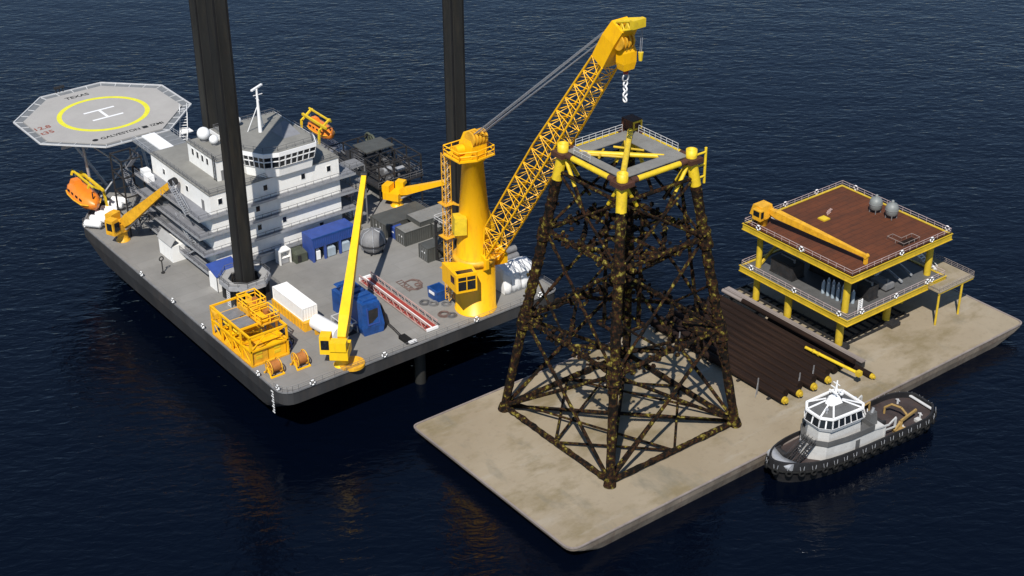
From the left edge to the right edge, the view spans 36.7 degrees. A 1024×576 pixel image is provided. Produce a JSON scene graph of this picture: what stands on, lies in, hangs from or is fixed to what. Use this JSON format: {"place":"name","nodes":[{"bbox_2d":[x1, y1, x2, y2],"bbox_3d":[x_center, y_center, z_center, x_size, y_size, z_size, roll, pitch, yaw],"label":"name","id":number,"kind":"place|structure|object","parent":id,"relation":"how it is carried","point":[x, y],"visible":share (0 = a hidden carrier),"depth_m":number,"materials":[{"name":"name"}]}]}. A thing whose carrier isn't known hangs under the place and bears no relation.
{"place":"outdoors","nodes":[
{"label":"outdoors","id":0,"kind":"place"},
{"bbox_2d":[186,134,223,180],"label":"radio house","id":1,"kind":"structure","parent":0,"point":[206,157],"depth_m":312.42,"materials":[{"name":"white paint"}]},
{"bbox_2d":[197,127,209,141],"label":"radome","id":2,"kind":"object","parent":1,"relation":"on","point":[203,134],"visible":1,"depth_m":314.34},
{"bbox_2d":[209,135,217,145],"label":"radome","id":3,"kind":"object","parent":1,"relation":"on","point":[213,140],"visible":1,"depth_m":312.90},
{"bbox_2d":[219,260,270,307],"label":"jacking house","id":4,"kind":"structure","parent":0,"point":[231,288],"depth_m":302.76,"materials":[{"name":"metal"}]},
{"bbox_2d":[279,330,293,348],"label":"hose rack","id":5,"kind":"object","parent":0,"point":[290,338],"visible":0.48,"depth_m":288.92,"materials":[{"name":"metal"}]},
{"bbox_2d":[430,219,447,237],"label":"shipping container","id":6,"kind":"object","parent":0,"point":[439,227],"visible":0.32,"depth_m":326.88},
{"bbox_2d":[406,204,447,226],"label":"shipping container","id":7,"kind":"object","parent":6,"relation":"on","point":[422,217],"visible":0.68,"depth_m":328.01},
{"bbox_2d":[0,0,1023,575],"bbox_3d":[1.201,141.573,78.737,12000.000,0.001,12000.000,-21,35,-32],"label":"sea","id":8,"kind":"structure","parent":0,"point":[140,434],"depth_m":335.74,"materials":[{"name":"blue liquid"}]},
{"bbox_2d":[82,0,555,412],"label":"jack up vessel","id":9,"kind":"object","parent":8,"relation":"in","point":[184,284],"visible":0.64,"depth_m":301.01,"materials":[{"name":"metal"}]},
{"bbox_2d":[70,169,108,207],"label":"lifeboat davit","id":10,"kind":"object","parent":9,"relation":"on","point":[81,174],"visible":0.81,"depth_m":337.05,"materials":[{"name":"yellow metal"}]},
{"bbox_2d":[66,177,101,209],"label":"lifeboat","id":11,"kind":"object","parent":10,"relation":"hanging from","point":[80,193],"visible":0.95,"depth_m":335.84,"materials":[{"name":"orange plastic"}]},
{"bbox_2d":[84,219,102,229],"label":"life raft canister","id":12,"kind":"object","parent":9,"relation":"on","point":[89,224],"visible":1,"depth_m":331.59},
{"bbox_2d":[89,214,104,224],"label":"life raft canister","id":13,"kind":"object","parent":9,"relation":"on","point":[98,217],"visible":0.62,"depth_m":333.49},
{"bbox_2d":[95,210,108,215],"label":"life raft canister","id":14,"kind":"object","parent":9,"relation":"on","point":[101,212],"visible":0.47,"depth_m":335.57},
{"bbox_2d":[13,82,191,197],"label":"helideck","id":15,"kind":"object","parent":9,"relation":"attached to","point":[102,115],"visible":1,"depth_m":342.25,"materials":[{"name":"metal"}]},
{"bbox_2d":[178,103,192,140],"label":"escape stair","id":16,"kind":"object","parent":15,"relation":"attached to","point":[186,131],"visible":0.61,"depth_m":340.34,"materials":[{"name":"metal"}]},
{"bbox_2d":[100,205,116,210],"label":"life raft canister","id":17,"kind":"object","parent":9,"relation":"on","point":[106,208],"visible":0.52,"depth_m":337.54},
{"bbox_2d":[105,201,123,209],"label":"life raft canister","id":18,"kind":"object","parent":9,"relation":"on","point":[113,203],"visible":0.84,"depth_m":339.53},
{"bbox_2d":[110,196,128,205],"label":"life raft canister","id":19,"kind":"object","parent":9,"relation":"on","point":[120,199],"visible":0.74,"depth_m":341.57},
{"bbox_2d":[109,147,150,236],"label":"side stair tower","id":20,"kind":"structure","parent":9,"relation":"on","point":[134,185],"depth_m":327.10,"materials":[{"name":"metal"}]},
{"bbox_2d":[104,177,177,242],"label":"deck crane","id":21,"kind":"object","parent":9,"relation":"on","point":[116,224],"visible":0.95,"depth_m":323.05,"materials":[{"name":"yellow metal"}]},
{"bbox_2d":[159,256,164,273],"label":"signal post","id":22,"kind":"object","parent":9,"relation":"on","point":[162,272],"visible":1,"depth_m":314.11,"materials":[{"name":"metal"}]},
{"bbox_2d":[206,256,234,292],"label":"deck store","id":23,"kind":"structure","parent":9,"relation":"on","point":[215,267],"depth_m":308.32,"materials":[{"name":"white paint"}]},
{"bbox_2d":[134,134,356,274],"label":"accommodation block","id":24,"kind":"structure","parent":9,"relation":"on","point":[190,221],"depth_m":316.71,"materials":[{"name":"white paint"}]},
{"bbox_2d":[132,126,189,154],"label":"access bridge","id":25,"kind":"structure","parent":24,"relation":"attached to","point":[154,141],"depth_m":328.83,"materials":[{"name":"metal"}]},
{"bbox_2d":[217,198,222,204],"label":"window","id":26,"kind":"structure","parent":24,"relation":"in","point":[220,201],"depth_m":306.23,"materials":[{"name":"glass"}]},
{"bbox_2d":[255,205,260,211],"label":"window","id":27,"kind":"structure","parent":24,"relation":"in","point":[257,208],"depth_m":312.42,"materials":[{"name":"glass"}]},
{"bbox_2d":[257,224,261,230],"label":"window","id":28,"kind":"structure","parent":24,"relation":"in","point":[259,227],"depth_m":314.48,"materials":[{"name":"glass"}]},
{"bbox_2d":[209,108,320,177],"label":"wheelhouse","id":29,"kind":"object","parent":24,"relation":"on","point":[279,145],"visible":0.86,"depth_m":312.56,"materials":[{"name":"white paint"}]},
{"bbox_2d":[247,83,263,132],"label":"mast","id":30,"kind":"object","parent":29,"relation":"on","point":[259,118],"visible":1,"depth_m":314.92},
{"bbox_2d":[263,184,267,191],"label":"window","id":31,"kind":"structure","parent":24,"relation":"in","point":[265,187],"depth_m":311.62,"materials":[{"name":"glass"}]},
{"bbox_2d":[282,216,286,222],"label":"window","id":32,"kind":"structure","parent":24,"relation":"in","point":[284,219],"depth_m":317.57,"materials":[{"name":"glass"}]},
{"bbox_2d":[326,165,330,171],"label":"window","id":33,"kind":"structure","parent":24,"relation":"in","point":[328,168],"depth_m":319.44,"materials":[{"name":"glass"}]},
{"bbox_2d":[209,288,289,367],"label":"hydraulic power skid","id":34,"kind":"object","parent":9,"relation":"on","point":[247,340],"visible":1,"depth_m":285.90,"materials":[{"name":"metal"}]},
{"bbox_2d":[264,356,284,378],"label":"hose reel","id":35,"kind":"object","parent":9,"relation":"on","point":[275,364],"visible":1,"depth_m":279.95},
{"bbox_2d":[275,245,291,265],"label":"open locker","id":36,"kind":"object","parent":9,"relation":"on","point":[282,254],"visible":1,"depth_m":317.85,"materials":[{"name":"metal"}]},
{"bbox_2d":[272,282,317,331],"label":"shipping container","id":37,"kind":"object","parent":9,"relation":"on","point":[294,305],"visible":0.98,"depth_m":296.49,"materials":[{"name":"metal"}]},
{"bbox_2d":[291,245,307,263],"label":"winch cabinet","id":38,"kind":"object","parent":9,"relation":"on","point":[299,254],"visible":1,"depth_m":318.26,"materials":[{"name":"metal"}]},
{"bbox_2d":[290,349,310,370],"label":"hose reel","id":39,"kind":"object","parent":9,"relation":"on","point":[300,357],"visible":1,"depth_m":282.23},
{"bbox_2d":[315,248,320,259],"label":"storage tank","id":40,"kind":"object","parent":9,"relation":"on","point":[317,254],"visible":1,"depth_m":319.00,"materials":[{"name":"metal"}]},
{"bbox_2d":[309,314,337,337],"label":"white cylinder tank","id":41,"kind":"object","parent":9,"relation":"on","point":[318,323],"visible":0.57,"depth_m":290.87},
{"bbox_2d":[301,218,353,262],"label":"blue lift frame","id":42,"kind":"object","parent":9,"relation":"on","point":[324,235],"visible":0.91,"depth_m":319.27,"materials":[{"name":"metal"}]},
{"bbox_2d":[311,132,345,151],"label":"platform","id":43,"kind":"object","parent":9,"relation":"attached to","point":[327,142],"visible":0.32,"depth_m":368.91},
{"bbox_2d":[300,107,331,143],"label":"lifeboat davit","id":44,"kind":"object","parent":43,"relation":"on","point":[304,115],"visible":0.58,"depth_m":363.32,"materials":[{"name":"yellow metal"}]},
{"bbox_2d":[307,116,334,139],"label":"lifeboat","id":45,"kind":"object","parent":44,"relation":"hanging from","point":[328,133],"visible":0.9,"depth_m":364.43,"materials":[{"name":"orange plastic"}]},
{"bbox_2d":[323,243,335,256],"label":"storage tank","id":46,"kind":"object","parent":9,"relation":"on","point":[331,249],"visible":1,"depth_m":320.37,"materials":[{"name":"metal"}]},
{"bbox_2d":[319,171,367,371],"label":"deck crane","id":47,"kind":"object","parent":9,"relation":"on","point":[338,349],"visible":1,"depth_m":284.54,"materials":[{"name":"yellow metal"}]},
{"bbox_2d":[337,239,349,251],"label":"storage tank","id":48,"kind":"object","parent":9,"relation":"on","point":[345,243],"visible":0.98,"depth_m":322.22,"materials":[{"name":"metal"}]},
{"bbox_2d":[330,313,357,335],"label":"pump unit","id":49,"kind":"object","parent":9,"relation":"on","point":[352,331],"visible":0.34,"depth_m":293.31,"materials":[{"name":"metal"}]},
{"bbox_2d":[345,209,355,219],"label":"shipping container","id":50,"kind":"object","parent":9,"relation":"on","point":[350,213],"visible":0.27,"depth_m":331.38,"materials":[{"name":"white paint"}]},
{"bbox_2d":[340,154,367,223],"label":"stair frame","id":51,"kind":"object","parent":9,"relation":"on","point":[355,163],"visible":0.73,"depth_m":329.61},
{"bbox_2d":[332,280,388,336],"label":"blue tower machine","id":52,"kind":"object","parent":9,"relation":"on","point":[368,315],"visible":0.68,"depth_m":292.27,"materials":[{"name":"metal"}]},
{"bbox_2d":[359,227,386,255],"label":"domed separator","id":53,"kind":"object","parent":9,"relation":"on","point":[373,240],"visible":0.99,"depth_m":319.58,"materials":[{"name":"metal"}]},
{"bbox_2d":[327,132,423,201],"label":"leg winch platform","id":54,"kind":"structure","parent":9,"relation":"attached to","point":[382,167],"depth_m":347.97,"materials":[{"name":"metal"}]},
{"bbox_2d":[391,224,401,239],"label":"shipping container","id":55,"kind":"object","parent":9,"relation":"on","point":[393,231],"visible":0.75,"depth_m":327.40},
{"bbox_2d":[370,201,425,237],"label":"shipping container","id":56,"kind":"object","parent":9,"relation":"on","point":[384,221],"visible":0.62,"depth_m":330.44,"materials":[{"name":"metal"}]},
{"bbox_2d":[359,271,438,331],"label":"lattice gangway","id":57,"kind":"object","parent":9,"relation":"on","point":[419,319],"visible":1,"depth_m":302.13,"materials":[{"name":"metal"}]},
{"bbox_2d":[387,322,416,344],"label":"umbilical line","id":58,"kind":"object","parent":9,"relation":"on","point":[404,338],"visible":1,"depth_m":290.73,"materials":[{"name":"rubber"}]},
{"bbox_2d":[396,279,422,291],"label":"tangled hose","id":59,"kind":"object","parent":9,"relation":"on","point":[418,288],"visible":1,"depth_m":309.68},
{"bbox_2d":[395,222,431,246],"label":"shipping container","id":60,"kind":"object","parent":9,"relation":"on","point":[408,234],"visible":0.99,"depth_m":325.42,"materials":[{"name":"metal"}]},
{"bbox_2d":[382,178,446,207],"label":"deck crane","id":61,"kind":"object","parent":9,"relation":"on","point":[399,192],"visible":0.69,"depth_m":339.58,"materials":[{"name":"yellow metal"}]},
{"bbox_2d":[419,299,429,305],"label":"rope coil","id":62,"kind":"object","parent":9,"relation":"on","point":[424,304],"visible":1,"depth_m":303.12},
{"bbox_2d":[418,237,443,262],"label":"shipping container","id":63,"kind":"object","parent":9,"relation":"on","point":[427,252],"visible":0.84,"depth_m":318.52,"materials":[{"name":"metal"}]},
{"bbox_2d":[429,300,438,306],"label":"rope coil","id":64,"kind":"object","parent":9,"relation":"on","point":[433,305],"visible":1,"depth_m":302.67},
{"bbox_2d":[427,282,447,301],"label":"blue skip","id":65,"kind":"object","parent":9,"relation":"on","point":[436,291],"visible":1,"depth_m":304.02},
{"bbox_2d":[437,310,450,317],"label":"rope coil","id":66,"kind":"object","parent":9,"relation":"on","point":[439,314],"visible":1,"depth_m":298.91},
{"bbox_2d":[434,211,456,261],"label":"stair tower","id":67,"kind":"structure","parent":9,"relation":"on","point":[437,234],"depth_m":315.58,"materials":[{"name":"metal"}]},
{"bbox_2d":[441,301,450,306],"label":"rope coil","id":68,"kind":"object","parent":9,"relation":"on","point":[444,304],"visible":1,"depth_m":302.65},
{"bbox_2d":[447,312,456,317],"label":"rope coil","id":69,"kind":"object","parent":9,"relation":"on","point":[452,316],"visible":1,"depth_m":298.74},
{"bbox_2d":[504,245,518,259],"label":"pipe bundle","id":70,"kind":"object","parent":9,"relation":"on","point":[511,251],"visible":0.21,"depth_m":313.53,"materials":[{"name":"metal"}]},
{"bbox_2d":[495,256,531,294],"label":"tarp covered cargo","id":71,"kind":"object","parent":9,"relation":"on","point":[511,276],"visible":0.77,"depth_m":306.64},
{"bbox_2d":[437,17,645,316],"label":"crane","id":72,"kind":"object","parent":9,"relation":"on","point":[469,274],"visible":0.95,"depth_m":286.67,"materials":[{"name":"yellow metal"}]},
{"bbox_2d":[616,45,636,102],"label":"hook block","id":73,"kind":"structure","parent":72,"relation":"hanging from","point":[626,58],"depth_m":245.31,"materials":[{"name":"metal"}]},
{"bbox_2d":[414,282,1021,550],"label":"cargo barge","id":74,"kind":"object","parent":8,"relation":"on","point":[554,492],"visible":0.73,"depth_m":281.82,"materials":[{"name":"concrete"}]},
{"bbox_2d":[498,114,741,488],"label":"steel jacket","id":75,"kind":"object","parent":74,"relation":"on","point":[623,282],"visible":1,"depth_m":266.52,"materials":[{"name":"metal"}]},
{"bbox_2d":[653,297,771,399],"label":"timber dunnage","id":76,"kind":"object","parent":74,"relation":"on","point":[710,362],"visible":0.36,"depth_m":299.87,"materials":[{"name":"wood"}]},
{"bbox_2d":[650,319,788,403],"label":"steel pile","id":77,"kind":"object","parent":76,"relation":"on","point":[766,389],"visible":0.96,"depth_m":293.83,"materials":[{"name":"metal"}]},
{"bbox_2d":[659,315,788,395],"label":"steel pile","id":78,"kind":"object","parent":76,"relation":"on","point":[749,370],"visible":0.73,"depth_m":295.79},
{"bbox_2d":[665,313,802,396],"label":"steel pile","id":79,"kind":"object","parent":76,"relation":"on","point":[794,390],"visible":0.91,"depth_m":295.07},
{"bbox_2d":[674,310,802,388],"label":"steel pile","id":80,"kind":"object","parent":76,"relation":"on","point":[762,363],"visible":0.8,"depth_m":296.97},
{"bbox_2d":[678,310,817,389],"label":"steel pile","id":81,"kind":"object","parent":76,"relation":"on","point":[808,383],"visible":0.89,"depth_m":296.92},
{"bbox_2d":[687,304,816,381],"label":"steel pile","id":82,"kind":"object","parent":76,"relation":"on","point":[773,354],"visible":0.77,"depth_m":300.75,"materials":[{"name":"metal"}]},
{"bbox_2d":[693,302,831,383],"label":"steel pile","id":83,"kind":"object","parent":76,"relation":"on","point":[823,376],"visible":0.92,"depth_m":301.00,"materials":[{"name":"metal"}]},
{"bbox_2d":[701,298,830,374],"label":"steel pile","id":84,"kind":"object","parent":76,"relation":"on","point":[778,343],"visible":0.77,"depth_m":303.98,"materials":[{"name":"metal"}]},
{"bbox_2d":[706,296,838,373],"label":"steel pile","id":85,"kind":"object","parent":76,"relation":"on","point":[833,367],"visible":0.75,"depth_m":305.25,"materials":[{"name":"metal"}]},
{"bbox_2d":[719,294,843,369],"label":"steel pile","id":86,"kind":"object","parent":76,"relation":"on","point":[767,323],"visible":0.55,"depth_m":308.47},
{"bbox_2d":[741,299,855,363],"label":"steel pile","id":87,"kind":"object","parent":86,"relation":"on","point":[800,332],"visible":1,"depth_m":304.06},
{"bbox_2d":[721,288,741,301],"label":"steel pile","id":88,"kind":"object","parent":74,"relation":"on","point":[732,295],"visible":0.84,"depth_m":319.69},
{"bbox_2d":[755,378,758,396],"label":"stake","id":89,"kind":"object","parent":74,"relation":"on","point":[757,387],"visible":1,"depth_m":289.32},
{"bbox_2d":[725,286,865,367],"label":"skid beam","id":90,"kind":"structure","parent":74,"relation":"on","point":[860,361],"depth_m":309.31,"materials":[{"name":"metal"}]},
{"bbox_2d":[767,318,875,378],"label":"steel pile","id":91,"kind":"object","parent":74,"relation":"on","point":[866,372],"visible":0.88,"depth_m":300.40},
{"bbox_2d":[735,284,909,349],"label":"grillage frame","id":92,"kind":"object","parent":74,"relation":"on","point":[892,322],"visible":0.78,"depth_m":312.19,"materials":[{"name":"metal"}]},
{"bbox_2d":[738,180,974,345],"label":"topsides module","id":93,"kind":"object","parent":92,"relation":"on","point":[853,221],"visible":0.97,"depth_m":309.83,"materials":[{"name":"metal"}]},
{"bbox_2d":[769,252,804,281],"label":"control cabinet","id":94,"kind":"object","parent":93,"relation":"on","point":[787,266],"visible":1,"depth_m":312.29,"materials":[{"name":"metal"}]},
{"bbox_2d":[750,200,869,264],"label":"module crane","id":95,"kind":"object","parent":93,"relation":"on","point":[762,212],"visible":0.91,"depth_m":307.25,"materials":[{"name":"yellow metal"}]},
{"bbox_2d":[821,280,825,293],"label":"gas cylinder","id":96,"kind":"object","parent":93,"relation":"on","point":[823,287],"visible":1,"depth_m":306.47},
{"bbox_2d":[826,282,830,295],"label":"gas cylinder","id":97,"kind":"object","parent":93,"relation":"on","point":[828,289],"visible":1,"depth_m":305.63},
{"bbox_2d":[831,284,834,298],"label":"gas cylinder","id":98,"kind":"object","parent":93,"relation":"on","point":[833,292],"visible":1,"depth_m":304.71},
{"bbox_2d":[835,287,839,300],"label":"gas cylinder","id":99,"kind":"object","parent":93,"relation":"on","point":[837,294],"visible":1,"depth_m":303.76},
{"bbox_2d":[850,290,854,303],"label":"gas cylinder","id":100,"kind":"object","parent":93,"relation":"on","point":[852,297],"visible":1,"depth_m":302.81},
{"bbox_2d":[857,298,862,313],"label":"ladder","id":101,"kind":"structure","parent":93,"relation":"attached to","point":[861,302],"depth_m":299.01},
{"bbox_2d":[855,279,878,301],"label":"storage tank","id":102,"kind":"object","parent":93,"relation":"on","point":[867,290],"visible":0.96,"depth_m":304.33,"materials":[{"name":"metal"}]},
{"bbox_2d":[869,194,882,214],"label":"vertical tank","id":103,"kind":"object","parent":93,"relation":"on","point":[875,202],"visible":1,"depth_m":315.29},
{"bbox_2d":[871,275,894,291],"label":"horizontal tank","id":104,"kind":"object","parent":93,"relation":"on","point":[885,284],"visible":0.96,"depth_m":308.15,"materials":[{"name":"metal"}]},
{"bbox_2d":[885,200,898,220],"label":"vertical tank","id":105,"kind":"object","parent":93,"relation":"on","point":[891,209],"visible":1,"depth_m":312.88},
{"bbox_2d":[873,263,912,282],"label":"pipe manifold","id":106,"kind":"object","parent":93,"relation":"on","point":[895,275],"visible":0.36,"depth_m":311.79,"materials":[{"name":"metal"}]},
{"bbox_2d":[887,233,919,246],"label":"stair well","id":107,"kind":"object","parent":93,"relation":"on","point":[907,241],"visible":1,"depth_m":305.59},
{"bbox_2d":[917,253,936,269],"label":"white deck stair","id":108,"kind":"object","parent":93,"relation":"on","point":[924,260],"visible":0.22,"depth_m":316.70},
{"bbox_2d":[805,346,862,377],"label":"yellow pipe","id":109,"kind":"object","parent":74,"relation":"on","point":[858,373],"visible":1,"depth_m":294.65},
{"bbox_2d":[764,380,936,481],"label":"tugboat","id":110,"kind":"object","parent":8,"relation":"on","point":[840,429],"visible":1,"depth_m":272.63,"materials":[{"name":"white metal"}]},
{"bbox_2d":[855,439,859,448],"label":"door","id":111,"kind":"structure","parent":110,"relation":"in","point":[857,445],"depth_m":274.03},
{"bbox_2d":[808,264,839,281],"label":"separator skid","id":112,"kind":"object","parent":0,"point":[820,272],"visible":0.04,"depth_m":312.91,"materials":[{"name":"metal"}]},
{"bbox_2d":[818,215,829,221],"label":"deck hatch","id":113,"kind":"object","parent":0,"point":[823,218],"visible":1,"depth_m":314.08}
]}

